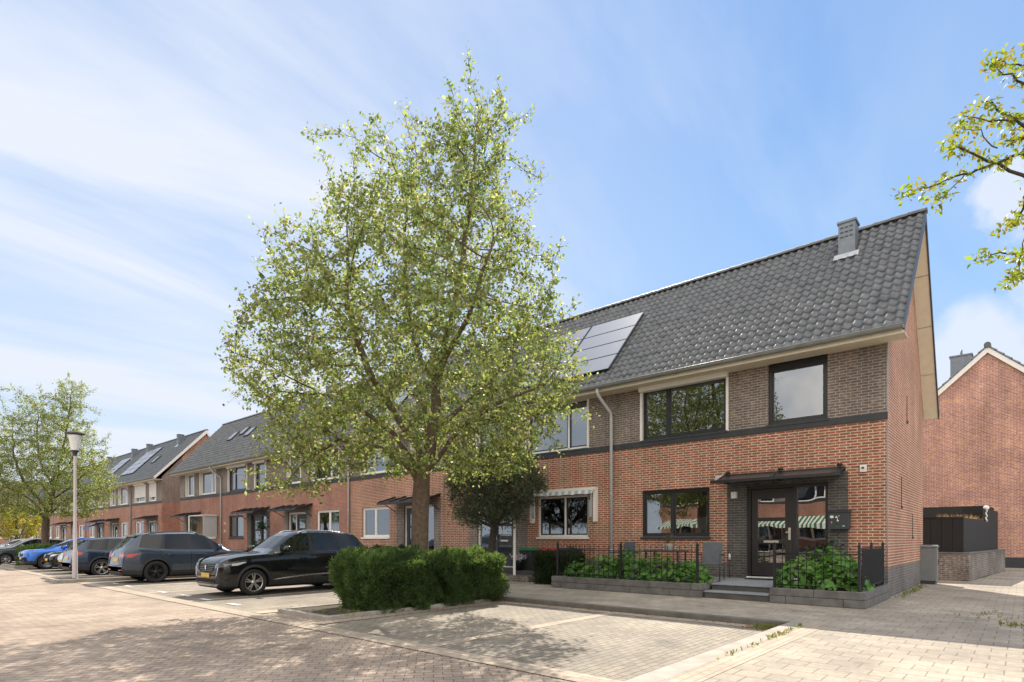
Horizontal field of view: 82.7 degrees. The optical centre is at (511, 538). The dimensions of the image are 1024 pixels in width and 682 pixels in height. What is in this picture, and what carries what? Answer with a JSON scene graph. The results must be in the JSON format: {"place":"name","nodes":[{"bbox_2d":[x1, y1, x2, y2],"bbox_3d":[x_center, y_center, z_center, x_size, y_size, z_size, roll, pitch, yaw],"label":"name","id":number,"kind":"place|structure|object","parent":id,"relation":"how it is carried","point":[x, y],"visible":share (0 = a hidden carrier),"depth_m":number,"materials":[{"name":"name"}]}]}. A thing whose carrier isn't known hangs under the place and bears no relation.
{"place":"outdoors","nodes":[
{"label":"outdoors","id":0,"kind":"place"},
{"bbox_2d":[0,566,827,681],"bbox_3d":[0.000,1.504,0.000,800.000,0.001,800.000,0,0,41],"label":"ground","id":1,"kind":"structure","parent":0,"point":[64,632],"depth_m":7.95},
{"bbox_2d":[1,563,35,567],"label":"planting island","id":2,"kind":"structure","parent":1,"relation":"on","point":[12,565],"depth_m":29.77,"materials":[{"name":"concrete"}]},
{"bbox_2d":[15,542,58,565],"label":"hedge","id":3,"kind":"object","parent":2,"relation":"on","point":[31,546],"visible":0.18,"depth_m":30.92,"materials":[{"name":"green plant"}]},
{"bbox_2d":[0,501,41,539],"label":"tree","id":4,"kind":"object","parent":1,"relation":"on","point":[16,522],"visible":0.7,"depth_m":47.77,"materials":[{"name":"yellow plant"}]},
{"bbox_2d":[0,372,124,543],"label":"street tree","id":5,"kind":"object","parent":1,"relation":"on","point":[45,511],"visible":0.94,"depth_m":32.89,"materials":[{"name":"green plant"}]},
{"bbox_2d":[45,575,195,583],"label":"planting island","id":6,"kind":"structure","parent":1,"relation":"on","point":[98,578],"depth_m":20.56,"materials":[{"name":"concrete"}]},
{"bbox_2d":[64,431,85,578],"bbox_3d":[-15.248,-1.130,20.287,0.600,5.220,0.600,0,0,41],"label":"street lamp","id":7,"kind":"object","parent":6,"relation":"on","point":[74,437],"visible":0.91,"depth_m":20.24,"materials":[{"name":"metal"}]},
{"bbox_2d":[0,561,767,680],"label":"parking bays","id":8,"kind":"object","parent":1,"relation":"on","point":[620,647],"visible":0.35,"depth_m":9.46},
{"bbox_2d":[0,539,22,546],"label":"parked car","id":9,"kind":"object","parent":8,"relation":"on","point":[9,543],"visible":0.11,"depth_m":38.50,"materials":[{"name":"silver metal"}]},
{"bbox_2d":[0,538,31,547],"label":"parked car","id":10,"kind":"object","parent":8,"relation":"on","point":[16,542],"visible":0.05,"depth_m":36.44,"materials":[{"name":"silver metal"}]},
{"bbox_2d":[0,538,63,563],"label":"parked car","id":11,"kind":"object","parent":8,"relation":"on","point":[8,555],"visible":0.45,"depth_m":33.44,"materials":[{"name":"grey"}]},
{"bbox_2d":[18,538,89,568],"bbox_3d":[-22.496,0.729,29.986,2.307,1.543,4.420,0,0,41],"label":"parked car","id":12,"kind":"object","parent":8,"relation":"on","point":[34,557],"visible":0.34,"depth_m":28.32,"materials":[{"name":"blue metal"}]},
{"bbox_2d":[44,551,63,568],"bbox_3d":[-20.018,0.772,28.337,2.267,1.455,4.270,0,0,41],"label":"parked car","id":13,"kind":"object","parent":8,"relation":"on","point":[50,558],"visible":0.17,"depth_m":26.42,"materials":[{"name":"black"}]},
{"bbox_2d":[57,553,80,571],"bbox_3d":[-17.978,0.757,26.341,2.169,1.485,4.020,0,0,41],"label":"parked car","id":14,"kind":"object","parent":8,"relation":"on","point":[59,559],"visible":0.06,"depth_m":25.05,"materials":[{"name":"grey metal"}]},
{"bbox_2d":[61,537,124,575],"bbox_3d":[-15.925,0.717,24.208,2.267,1.565,4.310,0,0,41],"label":"parked car","id":15,"kind":"object","parent":8,"relation":"on","point":[93,556],"visible":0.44,"depth_m":22.69,"materials":[{"name":"grey metal"}]},
{"bbox_2d":[108,531,242,582],"bbox_3d":[-11.863,0.623,21.256,2.327,1.754,4.561,0,0,41],"label":"parked car","id":16,"kind":"object","parent":8,"relation":"on","point":[155,557],"visible":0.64,"depth_m":19.91,"materials":[{"name":"grey"}]},
{"bbox_2d":[113,583,239,604],"bbox_3d":[-9.720,1.486,16.199,9.760,0.001,0.170,0,0,41],"label":"bay marking","id":17,"kind":"object","parent":8,"relation":"on","point":[186,595],"visible":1,"depth_m":14.77,"materials":[{"name":"white paint"}]},
{"bbox_2d":[196,530,368,595],"bbox_3d":[-6.475,0.625,16.933,2.327,1.751,4.660,0,0,41],"label":"parked car","id":18,"kind":"object","parent":8,"relation":"on","point":[291,557],"visible":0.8,"depth_m":15.93,"materials":[{"name":"black metal"}]},
{"bbox_2d":[0,566,758,681],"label":"edging rows","id":19,"kind":"object","parent":8,"relation":"on","point":[546,671],"visible":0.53,"depth_m":9.87,"materials":[{"name":"concrete"}]},
{"bbox_2d":[291,600,765,629],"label":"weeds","id":20,"kind":"object","parent":19,"relation":"on","point":[748,625],"visible":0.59,"depth_m":11.47,"materials":[{"name":"green plant"}]},
{"bbox_2d":[278,598,491,620],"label":"planting island","id":21,"kind":"structure","parent":1,"relation":"on","point":[313,612],"depth_m":11.50,"materials":[{"name":"concrete"}]},
{"bbox_2d":[327,542,451,613],"bbox_3d":[-2.559,0.829,12.425,2.049,1.523,2.415,0,0,41],"label":"hedge","id":22,"kind":"object","parent":21,"relation":"on","point":[383,578],"visible":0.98,"depth_m":11.82,"materials":[{"name":"green plant"}]},
{"bbox_2d":[214,41,600,553],"bbox_3d":[-2.343,-4.472,13.296,7.918,11.921,7.654,0,0,41],"label":"street tree","id":23,"kind":"object","parent":21,"relation":"on","point":[420,465],"visible":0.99,"depth_m":12.07,"materials":[{"name":"green plant"}]},
{"bbox_2d":[406,544,509,605],"bbox_3d":[-1.325,0.846,13.754,2.277,1.526,2.350,0,0,41],"label":"hedge","id":24,"kind":"object","parent":21,"relation":"on","point":[471,575],"visible":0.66,"depth_m":13.11,"materials":[{"name":"green plant"}]},
{"bbox_2d":[324,583,789,625],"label":"kerb","id":25,"kind":"structure","parent":1,"relation":"on","point":[717,618],"depth_m":11.37,"materials":[{"name":"grey concrete"}]},
{"bbox_2d":[304,575,1023,658],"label":"weeds","id":26,"kind":"object","parent":1,"relation":"on","point":[764,625],"visible":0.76,"depth_m":9.65,"materials":[{"name":"green plant"}]},
{"bbox_2d":[623,621,807,681],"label":"kerb edge","id":27,"kind":"object","parent":1,"relation":"on","point":[674,669],"visible":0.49,"depth_m":6.77,"materials":[{"name":"concrete"}]},
{"bbox_2d":[923,342,1023,567],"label":"gable house","id":28,"kind":"structure","parent":1,"relation":"on","point":[973,444],"depth_m":28.38,"materials":[{"name":"brick"}]},
{"bbox_2d":[0,0,1023,483],"label":"sky","id":29,"kind":"structure","parent":0,"point":[679,141],"materials":[{"name":"blue"}]},
{"bbox_2d":[493,568,1023,681],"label":"pavement","id":30,"kind":"structure","parent":0,"point":[925,634],"depth_m":8.75,"materials":[{"name":"concrete"}]},
{"bbox_2d":[0,482,47,544],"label":"terraced house","id":31,"kind":"structure","parent":30,"relation":"on","point":[2,541],"depth_m":89.92,"materials":[{"name":"brick"}]},
{"bbox_2d":[25,472,67,537],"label":"terraced house","id":32,"kind":"structure","parent":30,"relation":"on","point":[38,529],"depth_m":77.21,"materials":[{"name":"brick"}]},
{"bbox_2d":[32,473,72,538],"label":"terraced house","id":33,"kind":"structure","parent":30,"relation":"on","point":[50,535],"depth_m":71.89,"materials":[{"name":"brick"}]},
{"bbox_2d":[50,465,95,540],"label":"terraced house","id":34,"kind":"structure","parent":30,"relation":"on","point":[61,532],"depth_m":67.80,"materials":[{"name":"brick"}]},
{"bbox_2d":[55,526,59,538],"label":"window","id":35,"kind":"structure","parent":34,"relation":"in","point":[57,529],"depth_m":69.48,"materials":[{"name":"white paint"}]},
{"bbox_2d":[59,455,120,538],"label":"terraced house","id":36,"kind":"structure","parent":30,"relation":"on","point":[80,530],"depth_m":62.79,"materials":[{"name":"brick"}]},
{"bbox_2d":[79,525,83,537],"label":"window","id":37,"kind":"structure","parent":36,"relation":"in","point":[81,532],"depth_m":62.47,"materials":[{"name":"white paint"}]},
{"bbox_2d":[80,448,162,537],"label":"terraced house","id":38,"kind":"structure","parent":30,"relation":"on","point":[92,528],"depth_m":57.82,"materials":[{"name":"brick"}]},
{"bbox_2d":[90,524,93,537],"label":"window","id":39,"kind":"structure","parent":38,"relation":"in","point":[91,528],"depth_m":59.74,"materials":[{"name":"white paint"}]},
{"bbox_2d":[97,440,182,536],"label":"terraced house","id":40,"kind":"structure","parent":30,"relation":"on","point":[117,520],"depth_m":53.16,"materials":[{"name":"brick"}]},
{"bbox_2d":[110,489,115,506],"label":"window","id":41,"kind":"structure","parent":40,"relation":"in","point":[112,503],"depth_m":54.62,"materials":[{"name":"white paint"}]},
{"bbox_2d":[118,486,127,505],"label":"window","id":42,"kind":"structure","parent":40,"relation":"in","point":[121,491],"depth_m":52.97,"materials":[{"name":"white paint"}]},
{"bbox_2d":[122,522,127,536],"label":"window","id":43,"kind":"structure","parent":40,"relation":"in","point":[124,524],"depth_m":52.80,"materials":[{"name":"white paint"}]},
{"bbox_2d":[121,429,210,533],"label":"terraced house","id":44,"kind":"structure","parent":30,"relation":"on","point":[155,504],"depth_m":47.30,"materials":[{"name":"brick"}]},
{"bbox_2d":[133,483,145,503],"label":"window","id":45,"kind":"structure","parent":44,"relation":"in","point":[140,489],"depth_m":49.11,"materials":[{"name":"white paint"}]},
{"bbox_2d":[136,521,143,532],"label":"window","id":46,"kind":"structure","parent":44,"relation":"in","point":[139,526],"depth_m":50.09,"materials":[{"name":"white paint"}]},
{"bbox_2d":[148,481,155,501],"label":"window","id":47,"kind":"structure","parent":44,"relation":"in","point":[152,484],"depth_m":46.98,"materials":[{"name":"white paint"}]},
{"bbox_2d":[150,522,153,531],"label":"door","id":48,"kind":"structure","parent":44,"relation":"in","point":[151,523],"depth_m":47.49,"materials":[{"name":"paint"}]},
{"bbox_2d":[167,411,267,544],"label":"terraced house","id":49,"kind":"structure","parent":30,"relation":"on","point":[199,497],"depth_m":40.76,"materials":[{"name":"brick"}]},
{"bbox_2d":[186,474,194,497],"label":"window","id":50,"kind":"structure","parent":49,"relation":"in","point":[190,479],"depth_m":42.25,"materials":[{"name":"white paint"}]},
{"bbox_2d":[193,520,196,532],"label":"door","id":51,"kind":"structure","parent":49,"relation":"in","point":[194,521],"depth_m":41.52,"materials":[{"name":"paint"}]},
{"bbox_2d":[199,469,215,495],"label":"window","id":52,"kind":"structure","parent":49,"relation":"in","point":[207,479],"depth_m":40.25,"materials":[{"name":"glass"}]},
{"bbox_2d":[209,392,325,550],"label":"terraced house","id":53,"kind":"structure","parent":30,"relation":"on","point":[240,511],"depth_m":36.07,"materials":[{"name":"brick"}]},
{"bbox_2d":[228,515,243,538],"bbox_3d":[-17.429,-0.720,36.937,2.220,1.480,0.310,0,0,41],"label":"window","id":54,"kind":"structure","parent":53,"relation":"in","point":[236,522],"depth_m":37.08,"materials":[{"name":"clear glass"}]},
{"bbox_2d":[226,463,246,492],"bbox_3d":[-17.281,-3.825,36.727,2.730,1.770,0.430,0,0,41],"label":"window","id":55,"kind":"structure","parent":53,"relation":"in","point":[234,480],"depth_m":37.07,"materials":[{"name":"clear glass"}]},
{"bbox_2d":[253,516,260,544],"bbox_3d":[-15.400,-0.160,35.111,1.060,2.320,0.169,0,0,41],"label":"door","id":56,"kind":"structure","parent":53,"relation":"in","point":[256,537],"depth_m":35.27,"materials":[{"name":"paint"}]},
{"bbox_2d":[252,460,266,489],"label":"window","id":57,"kind":"structure","parent":53,"relation":"in","point":[256,463],"depth_m":35.05,"materials":[{"name":"clear glass"}]},
{"bbox_2d":[252,517,270,535],"bbox_3d":[-14.145,-0.762,32.824,0.920,1.276,1.012,0,0,41],"label":"hanging basket","id":58,"kind":"object","parent":53,"relation":"hanging from","point":[261,526],"visible":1,"depth_m":32.73,"materials":[{"name":"green plant"}]},
{"bbox_2d":[264,369,402,532],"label":"terraced house","id":59,"kind":"structure","parent":30,"relation":"on","point":[304,511],"depth_m":30.94,"materials":[{"name":"brick"}]},
{"bbox_2d":[287,454,300,485],"bbox_3d":[-11.901,-3.810,32.070,1.520,1.740,0.310,0,0,41],"label":"window","id":60,"kind":"structure","parent":59,"relation":"in","point":[295,480],"depth_m":32.32,"materials":[{"name":"white paint"}]},
{"bbox_2d":[297,514,305,529],"bbox_3d":[-11.437,-0.160,31.621,1.060,2.320,0.169,0,0,41],"label":"door","id":61,"kind":"structure","parent":59,"relation":"in","point":[301,518],"depth_m":31.74,"materials":[{"name":"paint"}]},
{"bbox_2d":[310,446,339,482],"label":"window","id":62,"kind":"structure","parent":59,"relation":"in","point":[319,474],"depth_m":31.05,"materials":[{"name":"glass"}]},
{"bbox_2d":[318,509,338,531],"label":"window","id":63,"kind":"structure","parent":59,"relation":"in","point":[328,520],"depth_m":30.34,"materials":[{"name":"white paint"}]},
{"bbox_2d":[365,543,380,549],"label":"hedge","id":64,"kind":"object","parent":30,"relation":"on","point":[376,546],"visible":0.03,"depth_m":24.31,"materials":[{"name":"green plant"}]},
{"bbox_2d":[335,339,505,549],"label":"terraced house","id":65,"kind":"structure","parent":30,"relation":"on","point":[379,511],"depth_m":26.24,"materials":[{"name":"brick"}]},
{"bbox_2d":[361,506,389,538],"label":"window","id":66,"kind":"structure","parent":65,"relation":"in","point":[376,520],"depth_m":28.10,"materials":[{"name":"glass"}]},
{"bbox_2d":[361,438,396,476],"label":"window","id":67,"kind":"structure","parent":65,"relation":"in","point":[380,469],"depth_m":27.21,"materials":[{"name":"glass"}]},
{"bbox_2d":[407,508,411,546],"bbox_3d":[-4.247,-0.160,25.291,1.060,2.320,0.169,0,0,41],"label":"door","id":68,"kind":"structure","parent":65,"relation":"in","point":[409,511],"depth_m":25.56,"materials":[{"name":"paint"}]},
{"bbox_2d":[410,431,433,467],"bbox_3d":[-3.745,-3.810,24.889,1.515,1.740,0.310,0,0,41],"label":"window","id":69,"kind":"structure","parent":65,"relation":"in","point":[412,448],"depth_m":25.25,"materials":[{"name":"glass"}]},
{"bbox_2d":[438,436,555,554],"bbox_3d":[-0.607,-1.079,19.515,4.502,4.957,3.232,0,0,41],"label":"olive tree","id":70,"kind":"object","parent":30,"relation":"on","point":[492,499],"visible":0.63,"depth_m":18.80,"materials":[{"name":"green plant"}]},
{"bbox_2d":[513,520,515,574],"bbox_3d":[0.079,0.320,19.383,0.120,2.160,0.120,0,0,41],"label":"porch post","id":71,"kind":"object","parent":30,"relation":"on","point":[514,551],"visible":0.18,"depth_m":19.35,"materials":[{"name":"white paint"}]},
{"bbox_2d":[501,568,537,581],"bbox_3d":[-0.879,1.250,21.020,5.300,0.300,1.790,0,0,41],"label":"porch step","id":72,"kind":"object","parent":30,"relation":"on","point":[523,576],"visible":0.12,"depth_m":19.14,"materials":[{"name":"concrete"}]},
{"bbox_2d":[510,553,526,570],"bbox_3d":[0.228,0.806,20.087,0.647,0.588,0.677,0,0,7],"label":"flower pot","id":73,"kind":"object","parent":72,"relation":"on","point":[519,566],"visible":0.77,"depth_m":19.92,"materials":[{"name":"black plant"}]},
{"bbox_2d":[518,548,539,570],"bbox_3d":[0.621,0.860,20.238,0.692,1.080,0.560,0,0,41],"label":"wheelie bin","id":74,"kind":"object","parent":30,"relation":"on","point":[529,553],"visible":0.54,"depth_m":20.01,"materials":[{"name":"black plastic"}]},
{"bbox_2d":[441,289,660,572],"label":"terraced house","id":75,"kind":"structure","parent":30,"relation":"on","point":[577,510],"depth_m":20.10,"materials":[{"name":"brick"}]},
{"bbox_2d":[476,415,503,450],"bbox_3d":[-0.748,-3.830,22.250,1.520,1.700,0.310,0,0,41],"label":"window","id":76,"kind":"structure","parent":75,"relation":"in","point":[488,419],"depth_m":22.60,"materials":[{"name":"glass"}]},
{"bbox_2d":[495,504,515,564],"bbox_3d":[-0.284,-0.160,21.801,1.060,2.320,0.169,0,0,41],"label":"door","id":77,"kind":"structure","parent":75,"relation":"in","point":[504,539],"depth_m":21.82,"materials":[{"name":"grey glass"}]},
{"bbox_2d":[525,399,588,455],"bbox_3d":[1.597,-3.810,20.185,2.730,1.740,0.310,0,0,41],"label":"window","id":78,"kind":"structure","parent":75,"relation":"in","point":[575,437],"depth_m":19.90,"materials":[{"name":"glass"}]},
{"bbox_2d":[536,495,588,538],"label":"window","id":79,"kind":"structure","parent":75,"relation":"in","point":[564,517],"depth_m":20.66,"materials":[{"name":"glass"}]},
{"bbox_2d":[532,546,586,584],"bbox_3d":[1.431,0.836,17.714,1.839,1.313,1.100,0,0,41],"label":"hedge","id":80,"kind":"object","parent":30,"relation":"on","point":[546,568],"visible":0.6,"depth_m":17.56,"materials":[{"name":"green plant"}]},
{"bbox_2d":[551,575,719,597],"bbox_3d":[3.211,1.236,15.655,4.430,0.327,1.303,0,0,41],"label":"planter","id":81,"kind":"object","parent":30,"relation":"on","point":[656,587],"visible":0.81,"depth_m":14.88,"materials":[{"name":"concrete"}]},
{"bbox_2d":[563,559,592,576],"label":"hydrangea","id":82,"kind":"object","parent":81,"relation":"in","point":[570,572],"visible":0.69,"depth_m":16.53,"materials":[{"name":"green plant"}]},
{"bbox_2d":[581,555,624,578],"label":"hydrangea","id":83,"kind":"object","parent":81,"relation":"in","point":[599,559],"visible":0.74,"depth_m":15.93,"materials":[{"name":"green plant"}]},
{"bbox_2d":[556,541,698,582],"bbox_3d":[3.467,0.635,15.953,4.220,1.130,1.870,0,0,41],"label":"railing","id":84,"kind":"object","parent":81,"relation":"on","point":[634,550],"visible":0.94,"depth_m":15.26,"materials":[{"name":"black metal"}]},
{"bbox_2d":[609,548,648,580],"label":"hydrangea","id":85,"kind":"object","parent":81,"relation":"in","point":[626,567],"visible":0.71,"depth_m":15.37,"materials":[{"name":"green plant"}]},
{"bbox_2d":[636,553,681,581],"bbox_3d":[3.799,0.799,15.024,1.193,0.846,1.029,0,0,41],"label":"hydrangea","id":86,"kind":"object","parent":81,"relation":"in","point":[646,573],"visible":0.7,"depth_m":14.85,"materials":[{"name":"green plant"}]},
{"bbox_2d":[668,559,713,582],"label":"hydrangea","id":87,"kind":"object","parent":81,"relation":"in","point":[686,568],"visible":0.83,"depth_m":14.25,"materials":[{"name":"green plant"}]},
{"bbox_2d":[600,573,796,601],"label":"front steps","id":88,"kind":"structure","parent":30,"relation":"on","point":[749,589],"depth_m":13.61,"materials":[{"name":"concrete"}]},
{"bbox_2d":[609,542,635,574],"bbox_3d":[3.285,0.585,17.261,0.602,0.980,0.611,0,0,-29],"label":"garden chair","id":89,"kind":"object","parent":88,"relation":"on","point":[629,545],"visible":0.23,"depth_m":17.37,"materials":[{"name":"fabric"}]},
{"bbox_2d":[643,550,688,574],"bbox_3d":[4.369,0.705,16.539,1.100,0.740,0.600,0,0,41],"label":"garden table","id":90,"kind":"object","parent":88,"relation":"on","point":[645,551],"visible":0.52,"depth_m":16.40,"materials":[{"name":"black metal"}]},
{"bbox_2d":[660,533,676,549],"bbox_3d":[4.478,0.060,16.511,0.556,0.550,0.441,0,0,20],"label":"flower pot","id":91,"kind":"object","parent":90,"relation":"on","point":[670,546],"visible":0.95,"depth_m":16.40,"materials":[{"name":"grey plant"}]},
{"bbox_2d":[699,542,724,580],"bbox_3d":[5.168,0.585,15.138,0.611,0.980,0.602,0,0,31],"label":"garden chair","id":92,"kind":"object","parent":88,"relation":"on","point":[712,553],"visible":0.82,"depth_m":15.30,"materials":[{"name":"fabric"}]},
{"bbox_2d":[661,622,829,681],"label":"paving row","id":93,"kind":"object","parent":30,"relation":"on","point":[711,669],"visible":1,"depth_m":6.88,"materials":[{"name":"stone"}]},
{"bbox_2d":[596,207,938,595],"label":"terraced house","id":94,"kind":"structure","parent":30,"relation":"on","point":[786,399],"depth_m":15.99,"materials":[{"name":"brick"}]},
{"bbox_2d":[640,487,710,538],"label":"window","id":95,"kind":"structure","parent":94,"relation":"in","point":[683,513],"depth_m":18.43,"materials":[{"name":"clear glass"}]},
{"bbox_2d":[638,371,728,442],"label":"window","id":96,"kind":"structure","parent":94,"relation":"in","point":[661,418],"depth_m":18.17,"materials":[{"name":"clear glass"}]},
{"bbox_2d":[752,488,792,576],"bbox_3d":[6.906,-0.160,15.471,1.060,2.320,0.169,0,0,41],"label":"door","id":97,"kind":"structure","parent":94,"relation":"in","point":[772,509],"depth_m":15.52,"materials":[{"name":"paint"}]},
{"bbox_2d":[766,354,828,427],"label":"window","id":98,"kind":"structure","parent":94,"relation":"in","point":[805,400],"depth_m":16.19,"materials":[{"name":"clear glass"}]},
{"bbox_2d":[769,584,890,608],"bbox_3d":[7.228,1.236,13.135,1.830,0.327,2.830,0,0,41],"label":"planter","id":99,"kind":"object","parent":30,"relation":"on","point":[866,599],"visible":0.91,"depth_m":12.09,"materials":[{"name":"concrete"}]},
{"bbox_2d":[772,556,825,589],"bbox_3d":[6.475,0.802,12.997,1.103,0.842,1.364,0,0,41],"label":"hydrangea","id":100,"kind":"object","parent":99,"relation":"in","point":[802,578],"visible":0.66,"depth_m":12.75,"materials":[{"name":"green plant"}]},
{"bbox_2d":[804,530,844,577],"bbox_3d":[7.574,0.432,14.255,0.916,1.312,0.904,0,0,2],"label":"potted shrub","id":101,"kind":"object","parent":99,"relation":"on","point":[827,544],"visible":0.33,"depth_m":14.18,"materials":[{"name":"green plant"}]},
{"bbox_2d":[773,542,883,591],"bbox_3d":[7.215,0.635,13.173,1.680,1.130,2.650,0,0,41],"label":"railing","id":102,"kind":"object","parent":99,"relation":"on","point":[859,554],"visible":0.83,"depth_m":12.30,"materials":[{"name":"black metal"}]},
{"bbox_2d":[861,548,883,586],"bbox_3d":[7.868,0.600,12.645,0.022,0.760,2.480,0,0,41],"label":"privacy screen","id":103,"kind":"object","parent":102,"relation":"attached to","point":[872,565],"visible":0.95,"depth_m":12.50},
{"bbox_2d":[803,546,861,588],"bbox_3d":[7.388,0.699,13.345,1.321,1.046,1.110,0,0,41],"label":"hydrangea","id":104,"kind":"object","parent":99,"relation":"in","point":[825,557],"visible":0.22,"depth_m":13.30,"materials":[{"name":"green plant"}]},
{"bbox_2d":[810,552,874,591],"bbox_3d":[7.025,0.756,12.418,1.247,0.933,1.343,0,0,41],"label":"hydrangea","id":105,"kind":"object","parent":99,"relation":"in","point":[828,584],"visible":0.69,"depth_m":12.12,"materials":[{"name":"green plant"}]},
{"bbox_2d":[920,545,938,583],"bbox_3d":[12.872,0.800,17.979,0.500,1.200,0.500,0,0,41],"label":"utility cabinet","id":106,"kind":"object","parent":30,"relation":"on","point":[929,561],"visible":0.91,"depth_m":17.80,"materials":[{"name":"grey metal"}]},
{"bbox_2d":[890,42,1023,290],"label":"cherry tree","id":107,"kind":"object","parent":30,"relation":"on","point":[1010,122],"visible":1,"depth_m":6.94,"materials":[{"name":"green plant"}]},
{"bbox_2d":[938,549,1005,580],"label":"garden wall","id":108,"kind":"structure","parent":30,"relation":"on","point":[963,566],"depth_m":19.52,"materials":[{"name":"brick"}]},
{"bbox_2d":[923,506,997,551],"bbox_3d":[15.686,-0.417,24.082,7.859,1.750,6.030,0,0,-44],"label":"timber fence","id":109,"kind":"object","parent":108,"relation":"on","point":[957,533],"visible":0.38,"depth_m":20.26,"materials":[{"name":"black wood"}]},
{"bbox_2d":[939,514,981,519],"bbox_3d":[16.183,-0.725,21.068,1.285,0.350,3.892,0,0,41],"label":"dried grass bed","id":110,"kind":"object","parent":109,"relation":"on","point":[963,517],"visible":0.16,"depth_m":20.62,"materials":[{"name":"plant"}]},
{"bbox_2d":[983,506,989,521],"bbox_3d":[18.089,-0.938,22.179,0.200,0.641,0.195,0,0,41],"label":"garden ornament","id":111,"kind":"object","parent":109,"relation":"attached to","point":[986,508],"visible":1,"depth_m":22.15,"materials":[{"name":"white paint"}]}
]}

